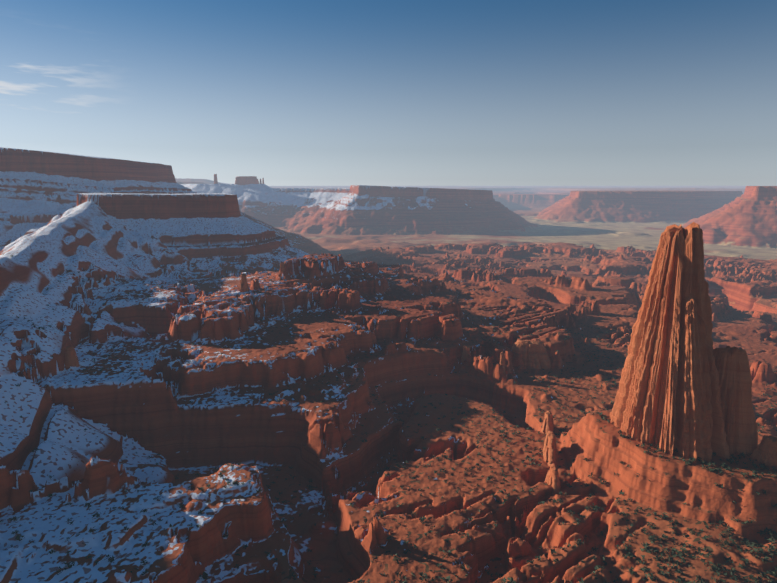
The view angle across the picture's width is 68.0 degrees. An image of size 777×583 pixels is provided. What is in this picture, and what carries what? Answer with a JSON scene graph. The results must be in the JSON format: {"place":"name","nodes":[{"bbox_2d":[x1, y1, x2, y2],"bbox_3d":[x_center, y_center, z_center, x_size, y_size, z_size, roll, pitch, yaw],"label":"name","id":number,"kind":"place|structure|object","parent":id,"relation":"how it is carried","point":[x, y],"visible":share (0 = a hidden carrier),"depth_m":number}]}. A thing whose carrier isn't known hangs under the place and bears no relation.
{"place":"outdoors","nodes":[
{"label":"outdoors","id":0,"kind":"place"},
{"bbox_2d":[0,147,776,582],"bbox_3d":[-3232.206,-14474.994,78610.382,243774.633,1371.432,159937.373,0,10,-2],"label":"canyon terrain","id":1,"kind":"structure","parent":0,"point":[570,261],"depth_m":940.37},
{"bbox_2d":[64,346,79,368],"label":"spire","id":2,"kind":"structure","parent":1,"relation":"on","point":[71,359],"depth_m":859.31},
{"bbox_2d":[214,174,217,183],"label":"rock spire","id":3,"kind":"structure","parent":1,"relation":"on","point":[215,179],"depth_m":8824.03},
{"bbox_2d":[239,274,248,291],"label":"rock spire","id":4,"kind":"structure","parent":1,"relation":"on","point":[243,285],"depth_m":1247.21},
{"bbox_2d":[235,176,258,184],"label":"butte","id":5,"kind":"object","parent":1,"relation":"on","point":[243,180],"visible":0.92,"depth_m":8764.85},
{"bbox_2d":[279,262,284,275],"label":"rock spire","id":6,"kind":"structure","parent":1,"relation":"on","point":[282,267],"depth_m":1436.19},
{"bbox_2d":[0,255,776,582],"bbox_3d":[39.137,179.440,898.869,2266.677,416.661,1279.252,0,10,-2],"label":"juniper shrubs","id":7,"kind":"object","parent":1,"relation":"on","point":[628,549],"visible":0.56,"depth_m":595.50},
{"bbox_2d":[461,345,470,362],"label":"rock spire","id":8,"kind":"object","parent":1,"relation":"on","point":[466,351],"visible":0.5,"depth_m":1135.63},
{"bbox_2d":[499,352,504,371],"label":"spire","id":9,"kind":"structure","parent":1,"relation":"on","point":[502,358],"depth_m":1073.88},
{"bbox_2d":[511,340,551,368],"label":"rock fin","id":10,"kind":"structure","parent":1,"relation":"on","point":[534,354],"depth_m":1128.89},
{"bbox_2d":[541,411,553,434],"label":"spire","id":11,"kind":"object","parent":1,"relation":"on","point":[547,425],"visible":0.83,"depth_m":830.80},
{"bbox_2d":[542,431,557,465],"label":"spire","id":12,"kind":"object","parent":1,"relation":"on","point":[550,452],"visible":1,"depth_m":743.28},
{"bbox_2d":[545,463,560,495],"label":"spire","id":13,"kind":"object","parent":1,"relation":"on","point":[552,478],"visible":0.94,"depth_m":684.31},
{"bbox_2d":[609,222,729,461],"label":"rock tower","id":14,"kind":"structure","parent":1,"relation":"on","point":[668,399],"depth_m":652.73},
{"bbox_2d":[712,346,757,455],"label":"rock tower","id":15,"kind":"structure","parent":1,"relation":"on","point":[735,387],"depth_m":651.38},
{"bbox_2d":[750,435,776,466],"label":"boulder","id":16,"kind":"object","parent":1,"relation":"on","point":[765,451],"depth_m":630.48},
{"bbox_2d":[0,0,776,185],"label":"sky","id":17,"kind":"structure","parent":0,"point":[280,92]}
]}

